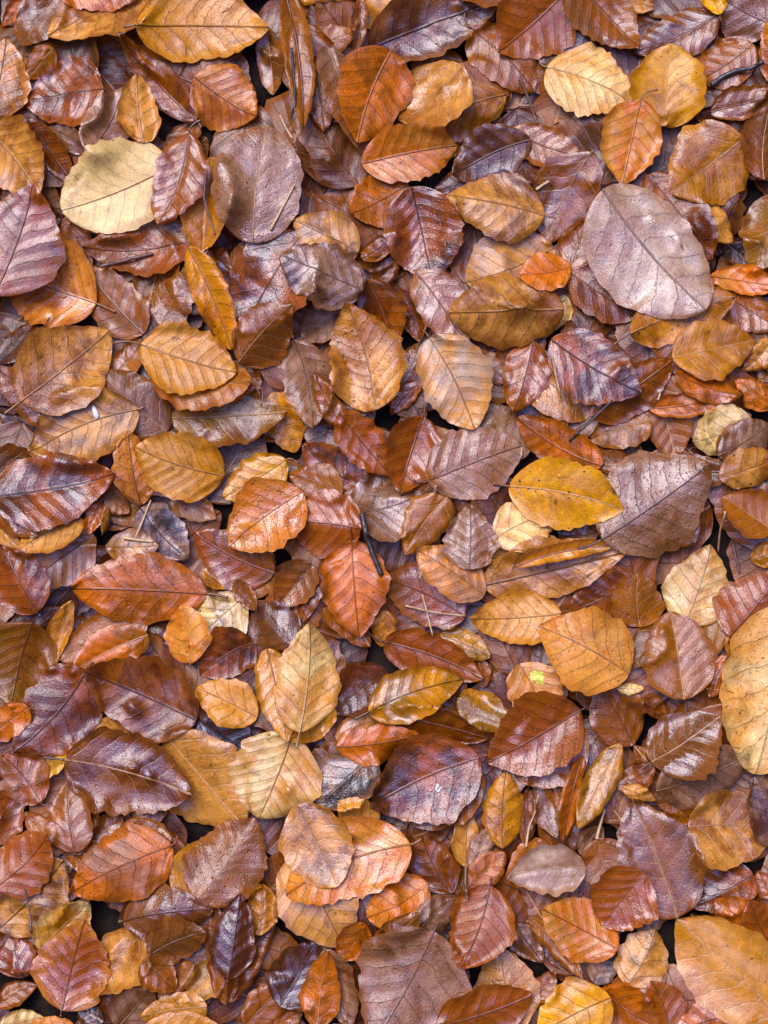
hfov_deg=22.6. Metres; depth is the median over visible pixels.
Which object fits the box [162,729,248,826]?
beech leaf
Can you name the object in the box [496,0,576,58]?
beech leaf
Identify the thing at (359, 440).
beech leaf
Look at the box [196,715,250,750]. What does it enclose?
beech leaf
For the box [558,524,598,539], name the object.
beech leaf
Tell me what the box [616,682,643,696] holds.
beech leaf
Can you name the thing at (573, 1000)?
beech leaf
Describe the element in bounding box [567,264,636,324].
beech leaf
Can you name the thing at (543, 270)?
beech leaf
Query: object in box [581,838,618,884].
beech leaf
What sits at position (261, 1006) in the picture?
beech leaf
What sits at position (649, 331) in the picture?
beech leaf
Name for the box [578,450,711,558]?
beech leaf
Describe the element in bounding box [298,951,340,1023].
beech leaf
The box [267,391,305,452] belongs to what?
beech leaf
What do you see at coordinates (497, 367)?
beech leaf
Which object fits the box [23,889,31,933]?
needle
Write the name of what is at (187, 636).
beech leaf
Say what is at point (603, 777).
beech leaf
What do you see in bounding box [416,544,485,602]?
beech leaf
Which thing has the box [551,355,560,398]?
needle
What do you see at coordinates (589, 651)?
beech leaf
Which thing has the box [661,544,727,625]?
beech leaf
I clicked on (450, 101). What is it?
beech leaf
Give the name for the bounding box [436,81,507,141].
beech leaf
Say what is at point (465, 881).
leaf stalk
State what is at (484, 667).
beech leaf
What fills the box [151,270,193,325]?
beech leaf
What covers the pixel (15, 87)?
beech leaf
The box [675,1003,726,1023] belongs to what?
beech leaf
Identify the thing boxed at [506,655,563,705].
beech leaf
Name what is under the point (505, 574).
beech leaf
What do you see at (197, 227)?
beech leaf
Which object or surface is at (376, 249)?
beech leaf
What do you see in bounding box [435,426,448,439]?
beech leaf
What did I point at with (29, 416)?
beech leaf
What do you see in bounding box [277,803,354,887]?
beech leaf
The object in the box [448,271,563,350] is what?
beech leaf
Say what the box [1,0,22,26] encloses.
beech leaf
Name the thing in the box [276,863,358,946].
beech leaf
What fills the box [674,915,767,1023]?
beech leaf
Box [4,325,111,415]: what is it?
beech leaf
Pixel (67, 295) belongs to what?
beech leaf
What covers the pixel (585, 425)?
twig
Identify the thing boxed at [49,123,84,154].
beech leaf
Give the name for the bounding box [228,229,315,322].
beech leaf
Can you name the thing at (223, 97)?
beech leaf
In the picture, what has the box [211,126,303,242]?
beech leaf
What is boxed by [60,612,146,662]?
beech leaf
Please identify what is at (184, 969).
beech leaf
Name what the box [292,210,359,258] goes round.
beech leaf
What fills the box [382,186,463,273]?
beech leaf
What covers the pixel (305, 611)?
beech leaf
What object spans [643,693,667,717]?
beech leaf
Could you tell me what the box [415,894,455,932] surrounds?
beech leaf
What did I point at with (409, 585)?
beech leaf
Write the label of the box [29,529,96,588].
beech leaf
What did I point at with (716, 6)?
beech leaf
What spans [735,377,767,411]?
beech leaf
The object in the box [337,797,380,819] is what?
beech leaf
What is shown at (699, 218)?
beech leaf
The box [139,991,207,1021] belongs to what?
beech leaf
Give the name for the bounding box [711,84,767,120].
beech leaf
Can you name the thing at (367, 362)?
beech leaf
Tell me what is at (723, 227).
beech leaf
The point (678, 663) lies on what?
beech leaf
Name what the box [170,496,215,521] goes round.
beech leaf
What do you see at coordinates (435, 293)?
beech leaf
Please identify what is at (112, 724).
beech leaf
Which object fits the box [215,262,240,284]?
beech leaf
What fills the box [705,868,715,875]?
beech leaf
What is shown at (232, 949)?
beech leaf
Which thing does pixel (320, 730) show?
beech leaf
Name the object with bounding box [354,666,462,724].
beech leaf
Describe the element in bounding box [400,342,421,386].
beech leaf
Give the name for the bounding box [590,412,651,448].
beech leaf
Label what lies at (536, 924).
beech leaf
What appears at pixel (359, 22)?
beech leaf
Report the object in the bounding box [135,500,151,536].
needle
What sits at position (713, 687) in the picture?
beech leaf
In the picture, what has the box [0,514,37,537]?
beech leaf
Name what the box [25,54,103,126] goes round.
beech leaf
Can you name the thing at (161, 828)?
beech leaf
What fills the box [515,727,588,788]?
beech leaf
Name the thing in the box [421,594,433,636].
needle
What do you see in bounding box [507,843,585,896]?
beech leaf
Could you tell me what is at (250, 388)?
beech leaf
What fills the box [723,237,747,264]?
beech leaf
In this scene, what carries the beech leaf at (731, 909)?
on the leaf litter
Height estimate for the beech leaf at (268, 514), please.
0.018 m
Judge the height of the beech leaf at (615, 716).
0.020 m
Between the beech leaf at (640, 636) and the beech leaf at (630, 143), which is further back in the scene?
the beech leaf at (630, 143)
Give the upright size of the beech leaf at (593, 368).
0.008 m
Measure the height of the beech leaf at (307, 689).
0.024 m
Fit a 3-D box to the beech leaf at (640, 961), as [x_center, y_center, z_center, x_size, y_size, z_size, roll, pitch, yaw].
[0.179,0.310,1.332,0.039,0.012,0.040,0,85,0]
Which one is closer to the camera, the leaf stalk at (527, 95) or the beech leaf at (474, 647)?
the beech leaf at (474, 647)
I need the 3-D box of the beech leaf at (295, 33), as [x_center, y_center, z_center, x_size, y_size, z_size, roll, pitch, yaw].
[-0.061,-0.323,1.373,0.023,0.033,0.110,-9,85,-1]
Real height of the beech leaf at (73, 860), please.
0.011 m
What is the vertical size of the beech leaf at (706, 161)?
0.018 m
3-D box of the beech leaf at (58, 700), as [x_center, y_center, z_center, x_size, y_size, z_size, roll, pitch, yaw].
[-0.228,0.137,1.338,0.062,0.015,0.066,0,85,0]
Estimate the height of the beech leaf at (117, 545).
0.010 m
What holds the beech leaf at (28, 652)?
on the leaf litter
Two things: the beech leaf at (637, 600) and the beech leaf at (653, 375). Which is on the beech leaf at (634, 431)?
the beech leaf at (653, 375)
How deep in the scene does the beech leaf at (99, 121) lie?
1.36 m
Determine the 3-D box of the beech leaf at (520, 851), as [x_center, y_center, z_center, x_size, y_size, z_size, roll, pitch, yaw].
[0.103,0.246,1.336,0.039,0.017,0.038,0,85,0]
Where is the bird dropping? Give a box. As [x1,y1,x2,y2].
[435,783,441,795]
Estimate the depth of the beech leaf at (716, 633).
1.35 m
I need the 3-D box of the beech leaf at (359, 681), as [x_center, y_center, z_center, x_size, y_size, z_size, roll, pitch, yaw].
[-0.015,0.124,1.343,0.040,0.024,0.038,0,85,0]
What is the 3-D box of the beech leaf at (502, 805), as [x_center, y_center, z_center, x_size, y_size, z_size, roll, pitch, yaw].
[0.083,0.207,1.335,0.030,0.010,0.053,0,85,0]
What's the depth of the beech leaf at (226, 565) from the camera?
1.36 m
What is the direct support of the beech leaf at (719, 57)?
on the leaf litter
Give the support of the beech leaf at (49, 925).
on the leaf litter
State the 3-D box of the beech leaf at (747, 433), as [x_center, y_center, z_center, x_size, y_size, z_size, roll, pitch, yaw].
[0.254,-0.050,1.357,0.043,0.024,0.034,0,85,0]
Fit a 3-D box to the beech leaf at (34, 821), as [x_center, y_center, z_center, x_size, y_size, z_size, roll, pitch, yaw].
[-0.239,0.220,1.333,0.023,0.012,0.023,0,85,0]
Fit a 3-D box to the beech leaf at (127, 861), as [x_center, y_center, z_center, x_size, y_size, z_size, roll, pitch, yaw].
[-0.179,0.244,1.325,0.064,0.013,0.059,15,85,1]
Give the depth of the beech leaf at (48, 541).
1.34 m
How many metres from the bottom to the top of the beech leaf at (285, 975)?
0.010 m
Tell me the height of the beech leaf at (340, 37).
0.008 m
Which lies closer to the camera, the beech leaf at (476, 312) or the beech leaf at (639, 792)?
the beech leaf at (639, 792)
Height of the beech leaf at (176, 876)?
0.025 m
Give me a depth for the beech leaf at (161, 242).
1.37 m
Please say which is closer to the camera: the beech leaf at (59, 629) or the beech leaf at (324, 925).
the beech leaf at (324, 925)
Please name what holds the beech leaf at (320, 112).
on the leaf litter
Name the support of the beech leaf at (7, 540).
on the leaf litter
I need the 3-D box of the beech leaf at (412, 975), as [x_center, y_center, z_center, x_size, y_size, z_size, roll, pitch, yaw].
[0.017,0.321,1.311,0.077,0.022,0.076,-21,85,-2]
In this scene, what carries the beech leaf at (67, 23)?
on the beech leaf at (104, 5)
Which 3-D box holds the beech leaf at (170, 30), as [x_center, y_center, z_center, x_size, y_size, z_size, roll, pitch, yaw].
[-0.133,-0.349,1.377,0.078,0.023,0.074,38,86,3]
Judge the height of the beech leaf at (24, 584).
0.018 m
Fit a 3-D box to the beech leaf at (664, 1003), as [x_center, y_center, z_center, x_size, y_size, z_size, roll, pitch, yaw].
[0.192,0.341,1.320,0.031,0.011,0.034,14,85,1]
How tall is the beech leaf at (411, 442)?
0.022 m
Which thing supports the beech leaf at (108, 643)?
on the leaf litter
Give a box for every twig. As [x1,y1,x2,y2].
[290,47,295,118]
[359,513,383,575]
[568,400,612,441]
[710,60,763,86]
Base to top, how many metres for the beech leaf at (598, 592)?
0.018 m
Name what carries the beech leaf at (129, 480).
on the leaf litter
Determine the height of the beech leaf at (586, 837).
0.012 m
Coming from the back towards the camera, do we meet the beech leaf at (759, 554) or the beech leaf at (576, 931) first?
the beech leaf at (759, 554)
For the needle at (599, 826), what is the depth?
1.34 m
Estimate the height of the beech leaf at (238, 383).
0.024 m
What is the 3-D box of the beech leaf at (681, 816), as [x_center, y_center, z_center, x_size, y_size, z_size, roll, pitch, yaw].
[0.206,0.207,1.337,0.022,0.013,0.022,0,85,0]
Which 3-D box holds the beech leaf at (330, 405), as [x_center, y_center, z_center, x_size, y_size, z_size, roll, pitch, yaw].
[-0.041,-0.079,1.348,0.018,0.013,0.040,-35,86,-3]
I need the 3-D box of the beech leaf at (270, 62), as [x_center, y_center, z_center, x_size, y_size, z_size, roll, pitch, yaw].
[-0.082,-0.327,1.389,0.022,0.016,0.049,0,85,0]
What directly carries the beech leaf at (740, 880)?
on the leaf litter
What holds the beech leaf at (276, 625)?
on the leaf litter
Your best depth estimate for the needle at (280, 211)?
1.36 m
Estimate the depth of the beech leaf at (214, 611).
1.35 m
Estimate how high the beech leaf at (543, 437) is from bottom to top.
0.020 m
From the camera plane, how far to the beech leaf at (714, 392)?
1.35 m
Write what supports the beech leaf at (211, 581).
on the leaf litter
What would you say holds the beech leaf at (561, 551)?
on the beech leaf at (505, 574)
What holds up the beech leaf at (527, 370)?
on the leaf litter
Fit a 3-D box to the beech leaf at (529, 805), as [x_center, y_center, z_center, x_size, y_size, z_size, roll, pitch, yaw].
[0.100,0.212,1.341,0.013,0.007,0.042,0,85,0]
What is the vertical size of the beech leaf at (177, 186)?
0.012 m
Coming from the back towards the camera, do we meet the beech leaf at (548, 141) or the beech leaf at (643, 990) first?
the beech leaf at (548, 141)
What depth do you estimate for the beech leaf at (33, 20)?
1.38 m
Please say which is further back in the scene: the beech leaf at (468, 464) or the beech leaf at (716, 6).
the beech leaf at (716, 6)
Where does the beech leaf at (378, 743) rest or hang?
on the leaf litter
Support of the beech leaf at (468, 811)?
on the leaf litter
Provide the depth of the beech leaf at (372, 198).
1.37 m
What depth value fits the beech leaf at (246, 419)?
1.36 m
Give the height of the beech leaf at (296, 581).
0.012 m
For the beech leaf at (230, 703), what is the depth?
1.34 m
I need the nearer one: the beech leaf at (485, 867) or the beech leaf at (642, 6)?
the beech leaf at (485, 867)
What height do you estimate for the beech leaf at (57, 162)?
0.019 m
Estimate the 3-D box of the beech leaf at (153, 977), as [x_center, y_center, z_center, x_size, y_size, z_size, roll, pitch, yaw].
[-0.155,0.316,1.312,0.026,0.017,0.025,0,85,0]
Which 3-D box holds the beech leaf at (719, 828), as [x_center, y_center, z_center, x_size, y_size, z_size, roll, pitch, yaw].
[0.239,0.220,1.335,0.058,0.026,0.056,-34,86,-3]
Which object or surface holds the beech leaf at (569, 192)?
on the leaf litter
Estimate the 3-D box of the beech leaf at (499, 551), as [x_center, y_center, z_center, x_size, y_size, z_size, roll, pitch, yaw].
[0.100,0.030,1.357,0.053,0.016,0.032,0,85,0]
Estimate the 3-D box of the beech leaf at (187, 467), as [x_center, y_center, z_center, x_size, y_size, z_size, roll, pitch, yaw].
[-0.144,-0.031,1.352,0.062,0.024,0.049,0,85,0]
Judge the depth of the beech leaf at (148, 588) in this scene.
1.35 m
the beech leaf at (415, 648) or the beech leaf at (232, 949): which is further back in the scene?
the beech leaf at (415, 648)
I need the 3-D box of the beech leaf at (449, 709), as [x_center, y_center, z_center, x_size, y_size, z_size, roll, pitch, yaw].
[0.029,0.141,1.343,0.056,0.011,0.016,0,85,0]
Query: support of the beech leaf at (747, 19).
on the leaf litter
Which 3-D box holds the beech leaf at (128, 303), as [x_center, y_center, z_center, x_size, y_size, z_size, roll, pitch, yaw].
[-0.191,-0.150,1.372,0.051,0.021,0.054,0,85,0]
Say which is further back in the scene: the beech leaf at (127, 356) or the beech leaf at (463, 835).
the beech leaf at (127, 356)
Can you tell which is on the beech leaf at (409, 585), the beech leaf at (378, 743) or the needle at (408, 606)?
the needle at (408, 606)
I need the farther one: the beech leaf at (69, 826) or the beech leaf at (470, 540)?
the beech leaf at (470, 540)
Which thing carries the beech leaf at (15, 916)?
on the leaf litter
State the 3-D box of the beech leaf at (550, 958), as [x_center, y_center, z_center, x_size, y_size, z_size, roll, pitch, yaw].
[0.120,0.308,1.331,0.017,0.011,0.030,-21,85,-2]
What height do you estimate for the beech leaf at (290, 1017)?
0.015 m
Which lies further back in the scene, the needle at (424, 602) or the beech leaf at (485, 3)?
the beech leaf at (485, 3)
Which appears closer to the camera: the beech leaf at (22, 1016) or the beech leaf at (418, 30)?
the beech leaf at (22, 1016)
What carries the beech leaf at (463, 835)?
on the leaf litter
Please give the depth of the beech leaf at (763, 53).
1.37 m
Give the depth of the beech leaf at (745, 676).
1.34 m
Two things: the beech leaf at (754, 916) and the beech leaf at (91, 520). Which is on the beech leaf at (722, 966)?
the beech leaf at (754, 916)
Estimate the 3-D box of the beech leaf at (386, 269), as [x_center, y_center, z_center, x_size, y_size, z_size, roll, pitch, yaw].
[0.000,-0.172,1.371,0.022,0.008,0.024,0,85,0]
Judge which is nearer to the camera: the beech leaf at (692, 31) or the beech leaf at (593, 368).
the beech leaf at (593, 368)
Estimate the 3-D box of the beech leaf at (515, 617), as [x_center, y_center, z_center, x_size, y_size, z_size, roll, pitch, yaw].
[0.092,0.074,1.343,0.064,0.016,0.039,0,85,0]
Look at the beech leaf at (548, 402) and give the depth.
1.36 m
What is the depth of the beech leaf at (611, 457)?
1.35 m
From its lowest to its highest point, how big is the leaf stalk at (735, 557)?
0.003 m
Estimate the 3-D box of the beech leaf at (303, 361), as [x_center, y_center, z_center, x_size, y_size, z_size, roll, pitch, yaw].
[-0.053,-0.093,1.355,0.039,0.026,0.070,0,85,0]
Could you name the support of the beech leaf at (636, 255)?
on the leaf litter
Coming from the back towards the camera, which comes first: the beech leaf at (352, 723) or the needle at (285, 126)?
the needle at (285, 126)
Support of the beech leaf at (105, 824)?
on the leaf litter
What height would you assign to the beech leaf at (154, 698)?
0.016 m
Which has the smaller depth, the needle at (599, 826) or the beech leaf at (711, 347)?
the needle at (599, 826)
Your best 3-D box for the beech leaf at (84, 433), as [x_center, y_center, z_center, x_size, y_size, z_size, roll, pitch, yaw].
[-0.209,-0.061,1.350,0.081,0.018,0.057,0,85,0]
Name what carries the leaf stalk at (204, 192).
on the beech leaf at (197, 227)
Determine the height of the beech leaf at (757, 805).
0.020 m
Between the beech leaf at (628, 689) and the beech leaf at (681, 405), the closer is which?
the beech leaf at (628, 689)
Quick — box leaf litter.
[0,0,767,1023]
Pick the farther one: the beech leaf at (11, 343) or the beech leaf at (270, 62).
the beech leaf at (270, 62)
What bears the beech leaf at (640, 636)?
on the beech leaf at (637, 600)
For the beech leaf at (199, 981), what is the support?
on the leaf litter
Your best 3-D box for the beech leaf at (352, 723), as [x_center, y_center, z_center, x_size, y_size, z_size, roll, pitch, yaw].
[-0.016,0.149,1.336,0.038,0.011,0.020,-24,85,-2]
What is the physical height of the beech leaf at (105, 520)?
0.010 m
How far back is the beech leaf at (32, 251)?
1.36 m
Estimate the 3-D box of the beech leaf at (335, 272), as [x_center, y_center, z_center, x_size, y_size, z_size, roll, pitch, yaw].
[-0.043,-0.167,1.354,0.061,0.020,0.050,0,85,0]
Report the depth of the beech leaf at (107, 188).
1.37 m
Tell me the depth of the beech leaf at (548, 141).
1.38 m
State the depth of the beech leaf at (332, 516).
1.35 m
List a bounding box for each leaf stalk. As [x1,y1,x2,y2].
[100,252,152,268]
[203,171,215,234]
[464,866,468,898]
[518,76,538,123]
[731,543,740,572]
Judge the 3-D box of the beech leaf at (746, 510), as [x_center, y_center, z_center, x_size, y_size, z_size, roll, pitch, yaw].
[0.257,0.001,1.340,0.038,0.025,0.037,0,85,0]
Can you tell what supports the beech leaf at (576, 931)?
on the leaf litter
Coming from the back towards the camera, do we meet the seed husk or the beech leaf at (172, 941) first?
the seed husk
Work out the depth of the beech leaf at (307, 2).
1.38 m
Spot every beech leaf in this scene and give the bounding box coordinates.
[0,37,31,116]
[0,114,43,192]
[0,183,65,296]
[0,322,37,363]
[0,366,40,425]
[0,451,114,530]
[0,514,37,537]
[0,529,18,547]
[0,546,49,615]
[0,622,57,702]
[0,702,30,741]
[0,753,50,805]
[0,790,25,844]
[0,831,52,899]
[0,857,68,937]
[0,936,35,977]
[0,980,36,1009]
[0,1009,42,1023]
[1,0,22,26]
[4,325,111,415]
[10,233,115,327]
[12,661,101,755]
[14,0,61,44]
[17,516,82,553]
[24,812,47,832]
[25,44,56,78]
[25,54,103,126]
[27,119,72,180]
[28,384,144,463]
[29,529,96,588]
[30,921,111,1016]
[31,1016,72,1023]
[32,901,91,948]
[34,752,67,777]
[43,726,191,816]
[45,782,92,854]
[46,0,148,40]
[46,600,73,662]
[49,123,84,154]
[60,137,171,233]
[60,221,93,264]
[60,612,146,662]
[62,0,135,11]
[65,839,99,871]
[70,822,178,902]
[71,551,228,624]
[73,625,148,669]
[77,1005,103,1023]
[78,87,129,150]
[82,219,192,276]
[82,502,104,534]
[84,656,198,742]
[91,265,149,339]
[91,814,123,839]
[93,711,157,768]
[99,928,147,995]
[100,506,109,534]
[103,490,130,514]
[104,369,172,440]
[106,528,158,559]
[107,986,155,1023]
[110,339,141,371]
[111,431,153,504]
[114,319,236,395]
[116,72,161,142]
[117,31,202,128]
[123,0,268,62]
[123,883,212,941]
[125,817,172,843]
[134,431,224,502]
[134,502,188,559]
[138,957,177,993]
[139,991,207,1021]
[146,915,205,965]
[146,1011,216,1023]
[147,362,251,410]
[149,119,208,225]
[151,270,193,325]
[156,960,194,997]
[161,122,200,150]
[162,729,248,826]
[163,604,211,674]
[169,841,197,892]
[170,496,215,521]
[172,392,287,446]
[180,157,229,251]
[182,818,267,907]
[184,234,236,349]
[185,960,218,999]
[190,64,257,131]
[193,528,275,589]
[195,678,258,728]
[196,591,248,633]
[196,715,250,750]
[199,626,256,679]
[202,567,222,589]
[205,908,228,1004]
[208,893,255,978]
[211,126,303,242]
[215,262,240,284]
[222,453,298,501]
[225,925,274,1002]
[227,382,263,406]
[227,477,307,552]
[227,731,322,818]
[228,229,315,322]
[231,301,292,368]
[232,579,256,610]
[241,984,282,1023]
[248,884,277,934]
[250,600,300,652]
[254,648,292,742]
[255,28,284,94]
[265,941,321,1010]
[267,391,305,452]
[272,1010,301,1023]
[273,558,318,606]
[273,623,341,747]
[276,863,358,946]
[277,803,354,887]
[278,0,315,128]
[279,242,364,310]
[282,335,335,427]
[286,816,421,905]
[288,463,343,496]
[289,703,336,742]
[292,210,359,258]
[296,489,361,558]
[296,570,321,622]
[298,0,340,5]
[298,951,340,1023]
[301,303,353,342]
[302,442,363,495]
[309,24,333,131]
[313,372,344,424]
[315,745,380,810]
[316,46,368,154]
[318,949,358,1023]
[319,527,390,638]
[320,24,351,51]
[323,607,370,646]
[329,302,406,411]
[334,410,387,475]
[335,662,387,716]
[335,712,381,739]
[335,922,371,960]
[336,42,413,142]
[336,722,418,766]
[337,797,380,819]
[349,174,409,227]
[351,0,367,49]
[351,469,435,541]
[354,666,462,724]
[356,921,472,1023]
[358,279,407,335]
[361,232,397,261]
[362,121,456,183]
[365,0,390,28]
[366,627,482,682]
[366,873,441,927]
[368,0,497,62]
[369,255,398,283]
[370,611,397,646]
[370,733,486,825]
[371,912,419,948]
[381,561,466,629]
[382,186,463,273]
[385,404,440,493]
[390,380,420,414]
[390,705,487,744]
[395,287,426,341]
[397,60,472,125]
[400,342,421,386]
[401,493,454,554]
[408,773,484,830]
[408,835,459,893]
[410,269,469,339]
[413,427,522,499]
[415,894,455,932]
[416,329,493,429]
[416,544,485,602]
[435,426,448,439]
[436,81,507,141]
[437,984,532,1023]
[440,503,500,576]
[440,627,489,660]
[440,706,458,714]
[446,172,555,243]
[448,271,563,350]
[448,878,517,968]
[450,815,478,866]
[452,123,531,182]
[456,688,507,732]
[463,12,536,93]
[464,0,500,7]
[465,232,554,308]
[466,828,494,868]
[467,850,506,889]
[470,590,560,644]
[473,949,540,1023]
[474,660,490,687]
[481,349,503,384]
[481,403,529,458]
[481,772,523,848]
[485,535,626,597]
[487,691,595,776]
[491,534,555,561]
[493,456,622,530]
[493,502,552,551]
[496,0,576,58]
[502,340,551,411]
[505,837,550,891]
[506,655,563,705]
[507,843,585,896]
[509,922,543,962]
[514,122,579,167]
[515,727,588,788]
[516,415,602,469]
[516,538,611,566]
[518,251,571,290]
[519,786,536,842]
[529,916,582,978]
[531,787,558,837]
[532,151,602,242]
[532,371,590,422]
[536,970,556,1002]
[537,976,612,1023]
[538,606,633,695]
[539,42,632,117]
[542,897,619,962]
[543,945,573,973]
[544,786,563,811]
[548,328,641,405]
[554,295,572,330]
[557,217,588,267]
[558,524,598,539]
[558,756,585,842]
[562,0,639,48]
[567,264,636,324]
[569,564,630,617]
[576,743,623,828]
[577,826,603,854]
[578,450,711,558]
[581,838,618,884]
[583,183,713,318]
[587,956,615,984]
[589,357,672,424]
[589,687,645,746]
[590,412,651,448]
[591,866,658,930]
[598,448,628,473]
[599,88,662,182]
[602,982,647,1023]
[610,573,664,626]
[612,286,735,348]
[613,929,668,988]
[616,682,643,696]
[616,762,654,791]
[616,798,707,919]
[622,784,655,801]
[629,0,654,12]
[629,44,706,127]
[631,623,653,668]
[634,7,719,55]
[636,919,665,930]
[637,710,721,780]
[640,981,686,1023]
[641,972,666,995]
[642,171,718,259]
[642,611,714,699]
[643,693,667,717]
[650,393,726,417]
[656,744,743,809]
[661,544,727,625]
[663,801,693,824]
[668,120,749,205]
[672,315,754,380]
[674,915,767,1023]
[675,369,742,404]
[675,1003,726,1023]
[687,789,765,870]
[693,403,750,455]
[693,863,757,912]
[699,35,757,89]
[701,0,726,13]
[703,621,727,657]
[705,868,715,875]
[706,655,729,697]
[707,203,732,243]
[710,264,767,295]
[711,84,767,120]
[712,571,767,636]
[714,896,767,924]
[716,417,767,460]
[718,286,767,333]
[719,0,767,42]
[719,447,767,488]
[719,608,767,774]
[722,488,767,538]
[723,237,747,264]
[723,635,733,659]
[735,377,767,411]
[738,194,767,268]
[740,101,767,180]
[740,900,767,940]
[743,338,767,371]
[746,775,767,845]
[751,542,767,567]
[755,870,767,899]
[758,21,767,80]
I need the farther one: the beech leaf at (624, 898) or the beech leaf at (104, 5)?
the beech leaf at (104, 5)
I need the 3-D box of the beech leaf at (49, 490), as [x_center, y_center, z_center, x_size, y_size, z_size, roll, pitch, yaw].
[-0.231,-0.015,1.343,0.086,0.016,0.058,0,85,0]
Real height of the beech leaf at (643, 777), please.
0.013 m
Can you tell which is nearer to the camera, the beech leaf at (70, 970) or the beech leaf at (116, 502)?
the beech leaf at (70, 970)
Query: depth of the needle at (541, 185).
1.38 m
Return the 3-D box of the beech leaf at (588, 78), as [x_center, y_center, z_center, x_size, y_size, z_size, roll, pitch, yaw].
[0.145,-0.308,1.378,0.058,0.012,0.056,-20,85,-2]
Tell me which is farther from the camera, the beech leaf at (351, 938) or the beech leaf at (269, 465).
the beech leaf at (269, 465)
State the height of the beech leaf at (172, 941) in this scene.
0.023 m
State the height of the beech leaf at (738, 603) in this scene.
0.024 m
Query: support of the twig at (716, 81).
on the beech leaf at (719, 57)
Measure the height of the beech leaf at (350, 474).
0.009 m
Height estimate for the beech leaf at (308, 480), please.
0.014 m
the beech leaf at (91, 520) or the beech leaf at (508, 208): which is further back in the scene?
the beech leaf at (508, 208)
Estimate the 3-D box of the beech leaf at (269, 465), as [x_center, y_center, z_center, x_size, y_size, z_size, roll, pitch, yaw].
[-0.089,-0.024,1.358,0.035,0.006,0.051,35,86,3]
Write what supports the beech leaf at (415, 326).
on the leaf litter
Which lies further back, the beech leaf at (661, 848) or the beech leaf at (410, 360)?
the beech leaf at (410, 360)
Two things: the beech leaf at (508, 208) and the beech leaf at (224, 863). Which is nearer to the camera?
the beech leaf at (224, 863)
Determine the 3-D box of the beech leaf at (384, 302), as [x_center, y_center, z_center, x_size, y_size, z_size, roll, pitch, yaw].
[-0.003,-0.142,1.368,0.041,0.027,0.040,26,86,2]
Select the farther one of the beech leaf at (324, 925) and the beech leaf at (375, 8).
the beech leaf at (375, 8)
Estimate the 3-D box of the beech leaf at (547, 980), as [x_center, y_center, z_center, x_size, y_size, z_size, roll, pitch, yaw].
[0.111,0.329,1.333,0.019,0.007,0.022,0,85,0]
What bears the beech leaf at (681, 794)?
on the leaf litter
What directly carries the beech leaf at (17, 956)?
on the leaf litter
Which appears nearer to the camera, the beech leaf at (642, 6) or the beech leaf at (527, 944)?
the beech leaf at (527, 944)
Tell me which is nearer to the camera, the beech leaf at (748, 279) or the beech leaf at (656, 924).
the beech leaf at (656, 924)
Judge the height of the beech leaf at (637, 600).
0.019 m
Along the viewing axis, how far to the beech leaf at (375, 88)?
1.37 m
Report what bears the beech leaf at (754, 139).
on the leaf litter
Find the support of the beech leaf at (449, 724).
on the leaf litter
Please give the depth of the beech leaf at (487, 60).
1.38 m
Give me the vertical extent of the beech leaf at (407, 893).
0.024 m
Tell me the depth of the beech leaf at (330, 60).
1.36 m
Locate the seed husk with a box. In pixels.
[92,405,98,419]
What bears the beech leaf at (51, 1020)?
on the leaf litter
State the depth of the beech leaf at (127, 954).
1.33 m
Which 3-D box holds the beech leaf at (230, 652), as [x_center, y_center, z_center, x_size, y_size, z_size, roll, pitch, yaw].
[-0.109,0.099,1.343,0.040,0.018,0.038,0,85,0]
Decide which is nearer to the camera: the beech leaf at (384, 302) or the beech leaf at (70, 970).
the beech leaf at (70, 970)
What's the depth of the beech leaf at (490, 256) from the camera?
1.37 m
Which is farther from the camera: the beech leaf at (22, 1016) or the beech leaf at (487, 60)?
the beech leaf at (487, 60)
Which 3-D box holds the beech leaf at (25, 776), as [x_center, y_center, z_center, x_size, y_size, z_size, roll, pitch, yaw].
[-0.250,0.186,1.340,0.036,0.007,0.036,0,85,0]
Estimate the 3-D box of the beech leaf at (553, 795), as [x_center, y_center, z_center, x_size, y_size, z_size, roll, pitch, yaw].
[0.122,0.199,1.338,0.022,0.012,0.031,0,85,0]
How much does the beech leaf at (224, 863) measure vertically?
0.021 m
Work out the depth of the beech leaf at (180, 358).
1.36 m
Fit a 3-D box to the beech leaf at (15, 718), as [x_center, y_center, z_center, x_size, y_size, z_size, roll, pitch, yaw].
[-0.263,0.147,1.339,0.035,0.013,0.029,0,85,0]
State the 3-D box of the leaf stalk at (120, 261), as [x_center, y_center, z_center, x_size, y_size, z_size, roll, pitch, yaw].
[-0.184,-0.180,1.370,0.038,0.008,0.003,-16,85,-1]
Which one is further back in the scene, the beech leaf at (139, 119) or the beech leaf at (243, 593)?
the beech leaf at (139, 119)
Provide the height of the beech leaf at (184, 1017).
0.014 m
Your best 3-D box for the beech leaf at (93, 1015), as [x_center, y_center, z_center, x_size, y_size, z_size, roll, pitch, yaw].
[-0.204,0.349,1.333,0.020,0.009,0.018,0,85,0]
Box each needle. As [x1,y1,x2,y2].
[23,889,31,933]
[123,536,153,542]
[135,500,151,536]
[269,184,294,230]
[279,114,292,138]
[405,605,466,616]
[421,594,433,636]
[525,810,535,847]
[535,180,548,190]
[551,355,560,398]
[595,809,605,839]
[717,511,725,551]
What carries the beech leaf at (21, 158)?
on the leaf litter
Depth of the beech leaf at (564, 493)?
1.34 m
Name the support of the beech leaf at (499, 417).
on the leaf litter
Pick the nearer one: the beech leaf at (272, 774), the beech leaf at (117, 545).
the beech leaf at (272, 774)
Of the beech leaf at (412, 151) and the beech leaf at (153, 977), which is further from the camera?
the beech leaf at (412, 151)

